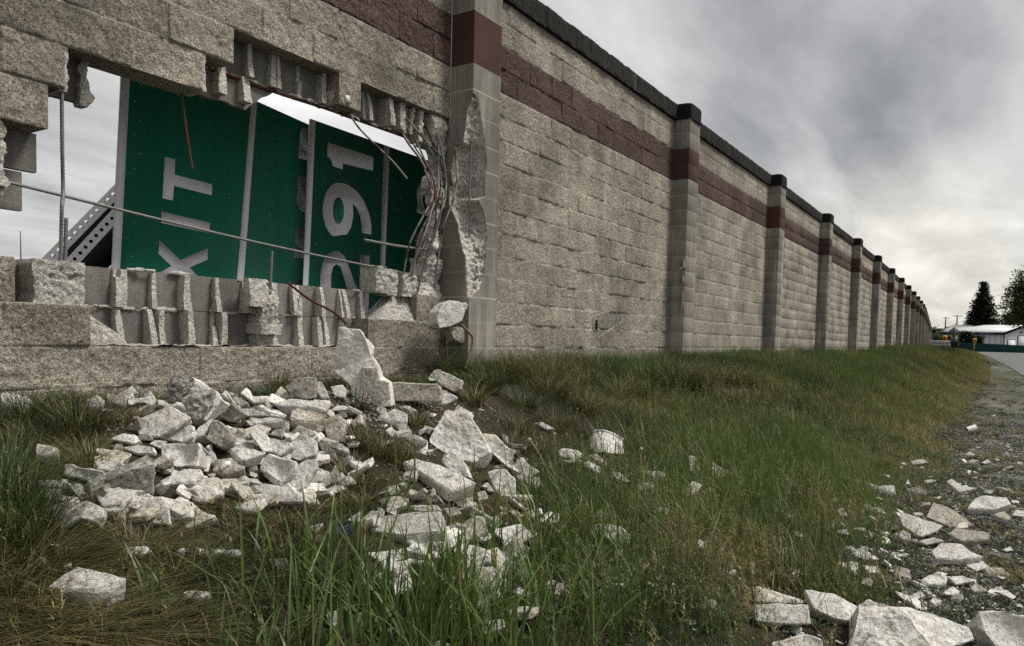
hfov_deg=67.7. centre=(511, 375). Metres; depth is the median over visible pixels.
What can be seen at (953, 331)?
diamond sign
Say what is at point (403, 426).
concrete chip
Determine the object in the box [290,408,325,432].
concrete fragment
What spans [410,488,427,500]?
shell fragment
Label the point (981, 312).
conifer tree
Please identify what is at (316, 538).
concrete chip
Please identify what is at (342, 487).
shell fragment
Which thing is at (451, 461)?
concrete fragment
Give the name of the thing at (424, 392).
concrete block
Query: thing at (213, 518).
concrete fragment
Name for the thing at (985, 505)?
concrete fragment
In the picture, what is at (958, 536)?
concrete fragment
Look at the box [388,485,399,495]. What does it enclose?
shell fragment
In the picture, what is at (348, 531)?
blue wrapper
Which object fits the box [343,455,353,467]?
shell fragment
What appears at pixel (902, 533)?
concrete chip
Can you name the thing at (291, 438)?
shell fragment
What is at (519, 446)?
shell fragment
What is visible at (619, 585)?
shell fragment
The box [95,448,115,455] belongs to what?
concrete chip
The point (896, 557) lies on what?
rubble lump
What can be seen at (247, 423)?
rubble lump
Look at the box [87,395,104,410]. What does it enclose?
concrete chip
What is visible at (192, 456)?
block fragment
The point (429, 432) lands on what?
concrete chip
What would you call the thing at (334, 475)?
concrete fragment
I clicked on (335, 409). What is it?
rubble lump
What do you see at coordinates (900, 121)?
sky
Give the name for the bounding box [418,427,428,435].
rubble lump
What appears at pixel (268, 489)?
concrete fragment
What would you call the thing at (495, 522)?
concrete chip
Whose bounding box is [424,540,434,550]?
shell fragment
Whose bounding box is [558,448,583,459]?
concrete fragment
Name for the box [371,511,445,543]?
concrete fragment
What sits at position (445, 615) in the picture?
tall grass
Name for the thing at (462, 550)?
shell fragment
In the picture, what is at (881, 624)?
concrete fragment
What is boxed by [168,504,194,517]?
shell fragment
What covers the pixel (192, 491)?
rubble lump
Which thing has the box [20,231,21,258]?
antenna mast
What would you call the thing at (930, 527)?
concrete fragment
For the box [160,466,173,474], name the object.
rubble lump
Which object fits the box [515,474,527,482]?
rubble lump
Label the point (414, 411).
concrete chip
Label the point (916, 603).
chip
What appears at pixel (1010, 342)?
door leaf
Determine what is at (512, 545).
shell fragment
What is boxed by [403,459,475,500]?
concrete fragment
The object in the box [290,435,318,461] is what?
concrete fragment
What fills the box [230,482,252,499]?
rubble piece
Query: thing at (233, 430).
shell fragment
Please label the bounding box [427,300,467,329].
hanging chunk
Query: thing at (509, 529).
shell fragment
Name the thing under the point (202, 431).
concrete fragment
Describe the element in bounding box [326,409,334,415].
rubble lump
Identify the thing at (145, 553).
concrete chip
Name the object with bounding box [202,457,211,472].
shell fragment
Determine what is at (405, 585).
shell fragment
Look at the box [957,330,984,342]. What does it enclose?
leafy bush
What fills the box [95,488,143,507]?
shell fragment
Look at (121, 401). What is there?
concrete chip
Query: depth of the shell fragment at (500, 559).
2.94 m
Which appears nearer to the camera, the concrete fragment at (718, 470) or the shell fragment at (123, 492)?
the shell fragment at (123, 492)
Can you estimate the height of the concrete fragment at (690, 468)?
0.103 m
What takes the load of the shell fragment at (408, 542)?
on the shell fragment at (410, 549)
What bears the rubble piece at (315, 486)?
on the ground at (496, 403)
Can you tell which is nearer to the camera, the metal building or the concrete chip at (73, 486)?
the concrete chip at (73, 486)
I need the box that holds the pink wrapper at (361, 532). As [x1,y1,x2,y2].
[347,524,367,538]
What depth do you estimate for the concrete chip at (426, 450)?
3.52 m
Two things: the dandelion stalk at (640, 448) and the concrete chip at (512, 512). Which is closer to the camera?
the concrete chip at (512, 512)
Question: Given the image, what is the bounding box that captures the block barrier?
[930,340,950,346]
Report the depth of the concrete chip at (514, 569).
2.93 m
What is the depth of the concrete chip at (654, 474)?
4.58 m
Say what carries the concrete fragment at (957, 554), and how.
on the ground at (496, 403)
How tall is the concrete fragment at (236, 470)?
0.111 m
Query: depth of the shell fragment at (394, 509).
2.96 m
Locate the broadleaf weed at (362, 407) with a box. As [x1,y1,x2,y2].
[341,386,379,412]
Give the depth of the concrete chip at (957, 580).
4.16 m
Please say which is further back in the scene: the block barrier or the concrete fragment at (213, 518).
the block barrier
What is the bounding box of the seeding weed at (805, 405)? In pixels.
[797,393,821,417]
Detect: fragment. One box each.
[0,393,34,412]
[36,444,59,465]
[39,480,65,489]
[43,501,106,528]
[46,567,125,607]
[64,464,103,481]
[87,455,154,504]
[93,484,110,494]
[94,449,131,468]
[95,460,123,472]
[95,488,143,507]
[103,507,128,514]
[110,487,134,509]
[112,392,129,399]
[127,497,171,527]
[128,507,159,521]
[138,406,191,440]
[155,456,173,469]
[160,469,203,487]
[161,443,211,469]
[163,497,195,520]
[164,425,195,443]
[164,455,177,475]
[166,374,229,421]
[167,403,185,413]
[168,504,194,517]
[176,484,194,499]
[177,548,240,558]
[183,505,218,527]
[190,477,224,503]
[195,419,212,441]
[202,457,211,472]
[205,420,236,450]
[212,458,245,478]
[218,402,248,422]
[218,461,230,470]
[226,425,236,432]
[229,446,264,466]
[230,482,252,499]
[235,429,243,437]
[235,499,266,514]
[236,438,258,450]
[241,388,270,405]
[246,424,270,434]
[248,484,310,508]
[248,494,267,500]
[249,417,285,427]
[249,427,293,456]
[258,405,285,418]
[260,454,298,482]
[263,470,285,486]
[268,453,291,458]
[268,494,280,506]
[270,394,284,407]
[275,399,330,414]
[282,432,299,442]
[282,483,296,495]
[285,377,316,400]
[288,475,304,491]
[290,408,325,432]
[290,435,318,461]
[291,459,317,488]
[292,425,315,437]
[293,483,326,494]
[293,487,319,508]
[296,459,322,466]
[310,523,324,532]
[312,432,324,443]
[312,474,320,482]
[316,454,329,463]
[317,468,330,487]
[318,437,338,447]
[319,442,337,461]
[324,415,347,443]
[324,487,336,496]
[327,485,343,492]
[330,465,338,484]
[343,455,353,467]
[346,441,359,447]
[347,405,362,414]
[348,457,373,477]
[348,511,359,520]
[349,460,366,470]
[350,415,363,427]
[353,518,380,529]
[364,511,384,519]
[369,550,403,561]
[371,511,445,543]
[375,559,410,584]
[376,406,385,414]
[378,409,407,426]
[378,560,407,593]
[385,500,397,514]
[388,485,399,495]
[390,496,406,509]
[396,430,411,437]
[398,548,429,572]
[398,572,412,592]
[402,489,424,499]
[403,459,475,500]
[403,470,418,481]
[406,540,424,546]
[407,543,440,563]
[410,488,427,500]
[424,495,432,503]
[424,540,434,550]
[428,370,440,382]
[429,410,491,468]
[433,528,463,552]
[437,371,462,393]
[441,390,457,403]
[442,451,473,480]
[454,405,468,411]
[454,544,469,555]
[455,522,490,543]
[461,546,489,566]
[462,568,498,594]
[463,566,500,575]
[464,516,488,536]
[469,590,499,604]
[470,507,492,522]
[483,433,523,474]
[485,547,505,574]
[486,619,507,637]
[487,469,515,494]
[490,555,507,569]
[495,524,532,542]
[501,494,531,500]
[501,549,523,557]
[502,537,522,561]
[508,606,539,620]
[509,498,526,510]
[511,444,525,449]
[515,587,528,597]
[516,457,538,477]
[526,477,541,487]
[527,508,542,517]
[527,530,540,546]
[541,512,558,524]
[543,580,566,601]
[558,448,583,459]
[584,461,600,474]
[591,430,623,453]
[593,524,629,546]
[611,583,630,589]
[682,481,700,496]
[688,456,694,471]
[710,463,727,477]
[753,587,802,604]
[753,603,810,625]
[771,634,822,645]
[804,590,856,624]
[847,599,973,645]
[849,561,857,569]
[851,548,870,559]
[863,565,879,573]
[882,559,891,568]
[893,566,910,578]
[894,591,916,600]
[895,513,941,537]
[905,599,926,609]
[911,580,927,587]
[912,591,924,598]
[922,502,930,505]
[927,502,973,526]
[931,543,982,564]
[946,479,976,493]
[949,528,989,545]
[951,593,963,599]
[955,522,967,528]
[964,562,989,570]
[965,610,1023,645]
[967,495,1010,514]
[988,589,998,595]
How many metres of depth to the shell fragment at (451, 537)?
2.90 m
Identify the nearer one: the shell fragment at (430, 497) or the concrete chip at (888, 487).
the shell fragment at (430, 497)
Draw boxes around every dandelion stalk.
[528,438,550,480]
[553,432,555,470]
[593,451,616,489]
[638,447,642,483]
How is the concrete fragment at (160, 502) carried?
on the ground at (496, 403)
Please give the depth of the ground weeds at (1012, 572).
5.83 m
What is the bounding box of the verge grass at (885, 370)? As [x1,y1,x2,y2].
[646,343,992,469]
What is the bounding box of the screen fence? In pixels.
[956,342,1023,352]
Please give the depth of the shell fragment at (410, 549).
2.74 m
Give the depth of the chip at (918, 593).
3.93 m
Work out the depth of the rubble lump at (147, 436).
2.81 m
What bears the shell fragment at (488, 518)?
on the ground at (496, 403)
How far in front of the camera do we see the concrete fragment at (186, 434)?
2.86 m
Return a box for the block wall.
[0,0,932,399]
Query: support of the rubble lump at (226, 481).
on the ground at (496, 403)
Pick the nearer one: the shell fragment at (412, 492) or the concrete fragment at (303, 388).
the shell fragment at (412, 492)
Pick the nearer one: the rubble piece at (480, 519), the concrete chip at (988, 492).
the rubble piece at (480, 519)
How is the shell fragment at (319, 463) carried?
on the ground at (496, 403)
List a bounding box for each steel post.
[42,185,114,259]
[67,209,113,267]
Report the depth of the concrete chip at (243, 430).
3.08 m
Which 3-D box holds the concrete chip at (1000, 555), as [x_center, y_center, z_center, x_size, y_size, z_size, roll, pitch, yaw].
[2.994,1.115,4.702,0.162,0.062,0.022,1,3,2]
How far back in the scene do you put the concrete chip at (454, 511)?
3.17 m
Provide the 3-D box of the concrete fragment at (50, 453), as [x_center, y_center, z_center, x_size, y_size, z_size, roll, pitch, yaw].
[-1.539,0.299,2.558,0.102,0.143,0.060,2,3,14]
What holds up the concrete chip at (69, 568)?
on the ground at (496, 403)
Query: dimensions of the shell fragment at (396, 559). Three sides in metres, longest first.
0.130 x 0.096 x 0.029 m
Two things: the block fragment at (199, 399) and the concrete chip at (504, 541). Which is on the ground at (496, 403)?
the block fragment at (199, 399)
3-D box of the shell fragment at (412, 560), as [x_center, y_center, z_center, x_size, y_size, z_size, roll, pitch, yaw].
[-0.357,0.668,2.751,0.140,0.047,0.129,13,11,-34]
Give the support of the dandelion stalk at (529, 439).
on the ground at (496, 403)
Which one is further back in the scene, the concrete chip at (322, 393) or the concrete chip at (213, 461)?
the concrete chip at (322, 393)
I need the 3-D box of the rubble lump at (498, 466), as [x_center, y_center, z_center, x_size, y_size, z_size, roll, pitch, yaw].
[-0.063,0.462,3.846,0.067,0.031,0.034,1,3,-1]
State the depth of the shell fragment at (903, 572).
4.21 m
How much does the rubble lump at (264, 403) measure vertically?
0.051 m
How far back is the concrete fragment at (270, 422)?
3.21 m
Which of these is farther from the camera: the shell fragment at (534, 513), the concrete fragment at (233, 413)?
the shell fragment at (534, 513)
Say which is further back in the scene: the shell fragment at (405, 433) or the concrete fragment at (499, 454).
the concrete fragment at (499, 454)
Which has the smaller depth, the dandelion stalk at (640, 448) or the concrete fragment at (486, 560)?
the concrete fragment at (486, 560)
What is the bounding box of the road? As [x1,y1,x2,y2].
[979,352,1023,374]
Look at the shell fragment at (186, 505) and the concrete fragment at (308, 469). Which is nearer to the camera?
the shell fragment at (186, 505)
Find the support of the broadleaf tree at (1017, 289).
on the ground at (496, 403)
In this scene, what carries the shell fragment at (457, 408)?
on the ground at (496, 403)
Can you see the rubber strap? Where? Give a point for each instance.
(1015, 526)
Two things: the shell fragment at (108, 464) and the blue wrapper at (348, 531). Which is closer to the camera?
the shell fragment at (108, 464)
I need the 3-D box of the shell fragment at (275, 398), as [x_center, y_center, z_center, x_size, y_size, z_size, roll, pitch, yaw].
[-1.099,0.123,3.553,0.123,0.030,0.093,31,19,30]
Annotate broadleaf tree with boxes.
[932,325,944,334]
[932,332,945,343]
[936,333,960,347]
[992,265,1023,329]
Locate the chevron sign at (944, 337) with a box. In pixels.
[942,335,946,344]
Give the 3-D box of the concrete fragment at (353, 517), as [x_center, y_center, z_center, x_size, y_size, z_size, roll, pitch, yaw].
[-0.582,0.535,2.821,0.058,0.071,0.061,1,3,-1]
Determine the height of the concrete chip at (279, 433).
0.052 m
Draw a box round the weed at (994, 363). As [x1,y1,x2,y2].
[980,360,1005,365]
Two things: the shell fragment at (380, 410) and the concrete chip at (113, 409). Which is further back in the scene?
the shell fragment at (380, 410)
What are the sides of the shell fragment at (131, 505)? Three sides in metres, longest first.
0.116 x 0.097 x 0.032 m
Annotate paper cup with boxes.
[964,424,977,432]
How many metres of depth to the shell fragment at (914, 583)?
4.09 m
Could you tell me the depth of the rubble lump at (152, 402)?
3.23 m
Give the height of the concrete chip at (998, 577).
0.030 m
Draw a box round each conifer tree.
[962,281,1003,325]
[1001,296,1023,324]
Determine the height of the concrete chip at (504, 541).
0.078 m
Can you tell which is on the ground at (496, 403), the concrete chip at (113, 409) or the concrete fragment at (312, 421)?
the concrete chip at (113, 409)
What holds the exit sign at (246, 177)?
on the ground at (496, 403)
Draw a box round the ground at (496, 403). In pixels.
[0,355,1023,645]
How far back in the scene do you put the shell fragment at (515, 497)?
3.51 m
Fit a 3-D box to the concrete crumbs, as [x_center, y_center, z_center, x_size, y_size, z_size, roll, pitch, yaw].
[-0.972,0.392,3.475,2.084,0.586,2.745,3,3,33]
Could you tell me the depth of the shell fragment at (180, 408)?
3.11 m
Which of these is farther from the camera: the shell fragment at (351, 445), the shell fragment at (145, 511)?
the shell fragment at (351, 445)
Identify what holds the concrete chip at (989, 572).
on the ground at (496, 403)
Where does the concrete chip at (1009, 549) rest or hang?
on the ground at (496, 403)
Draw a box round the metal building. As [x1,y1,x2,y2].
[938,325,1023,345]
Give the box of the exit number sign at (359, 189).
[302,119,438,313]
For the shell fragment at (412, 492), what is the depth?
3.16 m
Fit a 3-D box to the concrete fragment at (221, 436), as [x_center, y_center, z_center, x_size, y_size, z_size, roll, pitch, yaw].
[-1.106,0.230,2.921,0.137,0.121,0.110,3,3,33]
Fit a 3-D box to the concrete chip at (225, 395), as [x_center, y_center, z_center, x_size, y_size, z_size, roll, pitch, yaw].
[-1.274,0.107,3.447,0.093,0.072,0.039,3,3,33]
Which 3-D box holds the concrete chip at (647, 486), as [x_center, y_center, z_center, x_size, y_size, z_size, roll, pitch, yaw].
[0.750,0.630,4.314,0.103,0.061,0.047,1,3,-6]
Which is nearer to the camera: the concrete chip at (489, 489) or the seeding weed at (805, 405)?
the concrete chip at (489, 489)
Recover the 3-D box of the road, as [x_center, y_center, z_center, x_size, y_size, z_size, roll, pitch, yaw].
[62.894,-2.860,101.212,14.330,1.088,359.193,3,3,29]
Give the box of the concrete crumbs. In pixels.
[3,383,561,536]
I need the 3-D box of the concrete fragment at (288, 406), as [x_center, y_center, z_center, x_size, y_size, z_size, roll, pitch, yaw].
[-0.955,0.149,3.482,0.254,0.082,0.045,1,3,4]
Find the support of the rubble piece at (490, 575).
on the shell fragment at (491, 600)
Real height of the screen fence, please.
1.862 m
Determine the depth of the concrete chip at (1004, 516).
5.64 m
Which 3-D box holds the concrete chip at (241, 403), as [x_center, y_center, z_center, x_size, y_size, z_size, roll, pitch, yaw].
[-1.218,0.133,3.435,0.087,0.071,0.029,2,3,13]
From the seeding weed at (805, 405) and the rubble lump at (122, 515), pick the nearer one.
the rubble lump at (122, 515)
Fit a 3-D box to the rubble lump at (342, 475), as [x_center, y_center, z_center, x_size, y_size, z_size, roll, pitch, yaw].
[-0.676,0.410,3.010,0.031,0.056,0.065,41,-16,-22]
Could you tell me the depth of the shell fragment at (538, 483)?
3.81 m
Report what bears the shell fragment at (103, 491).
on the ground at (496, 403)
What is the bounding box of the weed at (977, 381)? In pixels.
[964,374,994,384]
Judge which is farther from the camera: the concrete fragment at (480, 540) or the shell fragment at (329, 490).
the concrete fragment at (480, 540)
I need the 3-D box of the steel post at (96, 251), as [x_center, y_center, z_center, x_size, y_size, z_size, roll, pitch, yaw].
[-2.655,-0.888,5.026,0.658,0.766,0.111,0,3,-27]
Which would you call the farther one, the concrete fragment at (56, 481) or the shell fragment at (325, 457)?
the shell fragment at (325, 457)
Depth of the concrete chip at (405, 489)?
3.14 m
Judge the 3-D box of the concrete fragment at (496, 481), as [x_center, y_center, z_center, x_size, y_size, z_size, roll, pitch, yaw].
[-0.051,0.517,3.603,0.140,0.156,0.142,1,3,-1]
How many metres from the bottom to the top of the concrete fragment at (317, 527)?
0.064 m
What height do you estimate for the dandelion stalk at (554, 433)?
0.246 m
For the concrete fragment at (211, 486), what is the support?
on the ground at (496, 403)
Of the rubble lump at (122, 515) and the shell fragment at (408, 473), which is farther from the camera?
the shell fragment at (408, 473)
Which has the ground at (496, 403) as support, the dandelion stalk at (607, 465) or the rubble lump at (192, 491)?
the dandelion stalk at (607, 465)
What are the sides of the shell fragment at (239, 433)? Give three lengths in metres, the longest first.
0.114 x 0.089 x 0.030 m
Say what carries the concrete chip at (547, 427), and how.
on the ground at (496, 403)
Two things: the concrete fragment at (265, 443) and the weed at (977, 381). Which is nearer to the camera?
the concrete fragment at (265, 443)
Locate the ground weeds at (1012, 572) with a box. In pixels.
[50,372,1023,645]
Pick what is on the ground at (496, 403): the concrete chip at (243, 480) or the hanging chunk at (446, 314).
the concrete chip at (243, 480)
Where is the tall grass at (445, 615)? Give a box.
[9,363,990,645]
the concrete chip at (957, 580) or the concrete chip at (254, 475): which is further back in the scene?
the concrete chip at (957, 580)
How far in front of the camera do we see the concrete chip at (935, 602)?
3.79 m
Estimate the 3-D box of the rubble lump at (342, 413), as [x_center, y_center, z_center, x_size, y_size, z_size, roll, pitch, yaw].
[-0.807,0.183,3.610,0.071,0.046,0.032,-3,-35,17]
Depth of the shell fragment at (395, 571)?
2.53 m
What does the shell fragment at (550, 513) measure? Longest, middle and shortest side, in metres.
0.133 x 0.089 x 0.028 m
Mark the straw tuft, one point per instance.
(699, 367)
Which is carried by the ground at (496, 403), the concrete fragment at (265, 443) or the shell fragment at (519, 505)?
the shell fragment at (519, 505)
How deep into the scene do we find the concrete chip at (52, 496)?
2.34 m
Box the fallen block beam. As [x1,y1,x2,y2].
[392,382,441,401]
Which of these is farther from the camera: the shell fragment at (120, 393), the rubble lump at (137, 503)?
the shell fragment at (120, 393)
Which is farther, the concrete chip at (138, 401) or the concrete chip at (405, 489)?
the concrete chip at (138, 401)
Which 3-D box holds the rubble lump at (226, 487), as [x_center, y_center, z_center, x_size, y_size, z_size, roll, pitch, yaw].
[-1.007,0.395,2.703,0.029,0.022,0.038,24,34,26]
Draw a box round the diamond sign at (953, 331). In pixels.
[949,327,959,347]
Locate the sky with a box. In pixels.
[0,0,1023,328]
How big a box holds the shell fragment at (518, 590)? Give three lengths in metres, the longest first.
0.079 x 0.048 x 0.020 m
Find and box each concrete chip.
[42,489,62,501]
[63,562,71,571]
[68,483,86,498]
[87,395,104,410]
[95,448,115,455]
[104,407,117,414]
[106,393,126,407]
[110,434,141,445]
[113,444,122,450]
[123,445,156,457]
[123,546,153,557]
[128,397,154,405]
[144,391,157,402]
[174,467,185,470]
[183,591,210,605]
[207,450,216,466]
[221,391,235,404]
[229,475,249,490]
[232,427,245,434]
[233,397,250,408]
[242,409,267,417]
[246,465,257,473]
[250,472,258,478]
[268,558,287,569]
[269,429,284,439]
[270,424,288,432]
[275,386,290,399]
[315,535,323,549]
[317,381,328,399]
[326,611,342,630]
[331,385,346,400]
[332,443,348,456]
[338,476,355,487]
[362,414,366,430]
[386,427,396,438]
[395,424,410,430]
[403,406,416,414]
[404,435,427,446]
[404,484,407,494]
[410,505,441,511]
[421,445,427,453]
[423,425,432,435]
[443,507,460,516]
[450,524,470,543]
[455,498,475,511]
[477,491,487,501]
[481,482,493,493]
[487,516,501,528]
[502,539,509,550]
[503,561,523,581]
[508,510,523,518]
[535,422,554,430]
[588,454,606,467]
[636,482,652,490]
[642,470,664,480]
[833,530,848,535]
[862,577,871,586]
[867,483,895,496]
[894,530,910,543]
[905,487,927,495]
[910,459,927,464]
[918,537,943,545]
[921,575,946,587]
[929,598,941,607]
[941,586,958,596]
[947,576,975,585]
[970,583,986,593]
[983,490,992,494]
[984,567,1005,577]
[985,551,1011,559]
[993,512,1011,521]
[994,575,1005,579]
[994,590,1015,598]
[995,487,1010,491]
[1002,547,1012,551]
[1011,510,1023,516]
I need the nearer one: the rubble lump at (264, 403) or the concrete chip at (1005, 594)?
the rubble lump at (264, 403)
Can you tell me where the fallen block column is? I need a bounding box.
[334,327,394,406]
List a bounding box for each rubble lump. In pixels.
[116,501,125,524]
[123,386,137,393]
[127,418,146,430]
[131,501,139,508]
[137,404,155,413]
[138,432,152,440]
[142,399,156,405]
[150,440,166,448]
[154,479,172,494]
[155,400,168,410]
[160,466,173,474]
[185,488,197,498]
[197,439,207,444]
[205,444,212,451]
[221,478,237,484]
[223,483,230,491]
[241,434,255,444]
[243,420,253,426]
[249,478,261,485]
[251,401,271,410]
[253,485,262,493]
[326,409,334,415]
[332,406,347,412]
[334,472,344,484]
[336,410,347,417]
[415,449,427,458]
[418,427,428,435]
[430,487,437,502]
[433,495,443,502]
[495,464,505,468]
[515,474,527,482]
[790,625,801,633]
[890,555,901,561]
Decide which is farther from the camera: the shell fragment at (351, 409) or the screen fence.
the screen fence
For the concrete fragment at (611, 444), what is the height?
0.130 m
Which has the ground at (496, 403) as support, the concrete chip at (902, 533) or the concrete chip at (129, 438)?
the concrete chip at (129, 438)
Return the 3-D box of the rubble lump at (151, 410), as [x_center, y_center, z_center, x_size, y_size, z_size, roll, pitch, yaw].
[-1.502,0.142,3.129,0.076,0.044,0.062,-11,5,21]
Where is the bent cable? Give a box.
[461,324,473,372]
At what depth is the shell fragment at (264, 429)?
3.14 m
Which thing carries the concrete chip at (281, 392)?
on the ground at (496, 403)
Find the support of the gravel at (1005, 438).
on the ground at (496, 403)
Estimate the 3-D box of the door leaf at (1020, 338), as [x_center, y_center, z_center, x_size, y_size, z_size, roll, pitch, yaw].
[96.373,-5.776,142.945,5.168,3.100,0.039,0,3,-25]
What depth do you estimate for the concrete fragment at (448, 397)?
4.33 m
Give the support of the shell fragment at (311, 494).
on the ground at (496, 403)
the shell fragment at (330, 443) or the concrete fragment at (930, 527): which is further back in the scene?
the concrete fragment at (930, 527)
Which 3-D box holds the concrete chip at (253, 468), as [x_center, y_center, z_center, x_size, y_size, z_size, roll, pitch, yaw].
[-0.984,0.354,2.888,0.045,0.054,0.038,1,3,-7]
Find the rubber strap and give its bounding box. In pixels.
[969,518,1023,530]
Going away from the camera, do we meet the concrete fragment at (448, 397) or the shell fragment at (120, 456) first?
the shell fragment at (120, 456)
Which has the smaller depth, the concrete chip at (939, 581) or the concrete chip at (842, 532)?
the concrete chip at (939, 581)
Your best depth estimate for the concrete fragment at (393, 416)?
3.72 m
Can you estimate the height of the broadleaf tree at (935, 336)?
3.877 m
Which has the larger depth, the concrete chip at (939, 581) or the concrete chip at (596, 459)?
the concrete chip at (596, 459)
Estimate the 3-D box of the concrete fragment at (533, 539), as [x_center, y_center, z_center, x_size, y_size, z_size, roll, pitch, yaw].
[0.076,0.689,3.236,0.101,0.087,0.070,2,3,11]
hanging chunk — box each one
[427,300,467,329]
[443,326,465,344]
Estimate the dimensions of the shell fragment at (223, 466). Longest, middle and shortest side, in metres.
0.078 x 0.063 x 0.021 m
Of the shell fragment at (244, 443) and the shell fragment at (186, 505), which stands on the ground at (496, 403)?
the shell fragment at (244, 443)
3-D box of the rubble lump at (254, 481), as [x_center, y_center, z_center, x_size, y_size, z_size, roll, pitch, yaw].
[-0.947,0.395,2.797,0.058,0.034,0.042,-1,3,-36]
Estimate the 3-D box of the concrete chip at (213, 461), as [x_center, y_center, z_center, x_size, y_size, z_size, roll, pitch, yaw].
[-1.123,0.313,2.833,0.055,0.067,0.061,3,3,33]
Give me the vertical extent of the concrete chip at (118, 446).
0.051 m
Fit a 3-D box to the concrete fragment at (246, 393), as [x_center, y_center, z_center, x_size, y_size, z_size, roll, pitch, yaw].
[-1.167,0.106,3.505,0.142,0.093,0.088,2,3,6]
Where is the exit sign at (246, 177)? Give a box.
[111,77,308,284]
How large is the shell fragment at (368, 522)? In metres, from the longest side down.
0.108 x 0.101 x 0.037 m
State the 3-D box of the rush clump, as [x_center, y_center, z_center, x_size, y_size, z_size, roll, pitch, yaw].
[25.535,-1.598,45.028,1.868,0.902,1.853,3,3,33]
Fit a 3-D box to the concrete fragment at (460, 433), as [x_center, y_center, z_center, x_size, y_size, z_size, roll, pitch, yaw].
[-0.253,0.339,3.775,0.316,0.339,0.289,1,3,-4]
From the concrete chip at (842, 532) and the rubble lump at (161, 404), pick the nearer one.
the rubble lump at (161, 404)
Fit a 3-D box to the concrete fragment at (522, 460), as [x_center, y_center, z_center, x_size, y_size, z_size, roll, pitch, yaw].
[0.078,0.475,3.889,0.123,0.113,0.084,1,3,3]
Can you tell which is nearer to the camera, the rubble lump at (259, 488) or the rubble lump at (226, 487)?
the rubble lump at (226, 487)
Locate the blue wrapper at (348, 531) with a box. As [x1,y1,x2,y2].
[324,521,351,535]
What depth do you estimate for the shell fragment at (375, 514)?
2.90 m
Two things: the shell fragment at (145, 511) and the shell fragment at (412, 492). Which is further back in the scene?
the shell fragment at (412, 492)
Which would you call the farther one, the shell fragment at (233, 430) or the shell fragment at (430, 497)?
the shell fragment at (430, 497)
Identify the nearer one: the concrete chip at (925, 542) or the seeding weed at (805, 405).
the concrete chip at (925, 542)
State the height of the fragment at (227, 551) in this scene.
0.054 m
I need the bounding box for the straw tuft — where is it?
[635,354,740,383]
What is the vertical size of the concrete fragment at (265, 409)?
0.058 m
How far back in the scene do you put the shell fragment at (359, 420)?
3.50 m
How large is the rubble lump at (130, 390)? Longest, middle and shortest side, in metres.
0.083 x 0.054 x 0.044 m
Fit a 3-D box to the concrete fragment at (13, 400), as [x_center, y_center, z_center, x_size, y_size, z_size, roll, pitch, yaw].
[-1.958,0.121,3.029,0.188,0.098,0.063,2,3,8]
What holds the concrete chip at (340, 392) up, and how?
on the ground at (496, 403)
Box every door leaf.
[1008,340,1014,344]
[1018,336,1023,345]
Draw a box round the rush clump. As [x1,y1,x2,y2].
[929,342,962,355]
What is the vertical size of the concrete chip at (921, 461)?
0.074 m
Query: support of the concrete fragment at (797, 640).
on the ground at (496, 403)
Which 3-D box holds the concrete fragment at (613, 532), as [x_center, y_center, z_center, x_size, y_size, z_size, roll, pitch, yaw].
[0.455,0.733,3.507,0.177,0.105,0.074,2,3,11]
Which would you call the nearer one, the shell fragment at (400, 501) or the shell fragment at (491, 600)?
the shell fragment at (491, 600)
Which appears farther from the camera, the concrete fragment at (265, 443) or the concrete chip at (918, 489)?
the concrete chip at (918, 489)
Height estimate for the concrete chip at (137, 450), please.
0.045 m
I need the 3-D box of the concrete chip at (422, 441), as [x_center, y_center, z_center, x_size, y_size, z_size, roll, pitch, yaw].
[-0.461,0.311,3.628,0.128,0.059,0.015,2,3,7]
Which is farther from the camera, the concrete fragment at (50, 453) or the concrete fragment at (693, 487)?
the concrete fragment at (693, 487)
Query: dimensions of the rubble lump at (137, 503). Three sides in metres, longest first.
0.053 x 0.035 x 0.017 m
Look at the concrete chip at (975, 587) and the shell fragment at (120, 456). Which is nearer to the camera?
the shell fragment at (120, 456)
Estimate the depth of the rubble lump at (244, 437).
3.05 m

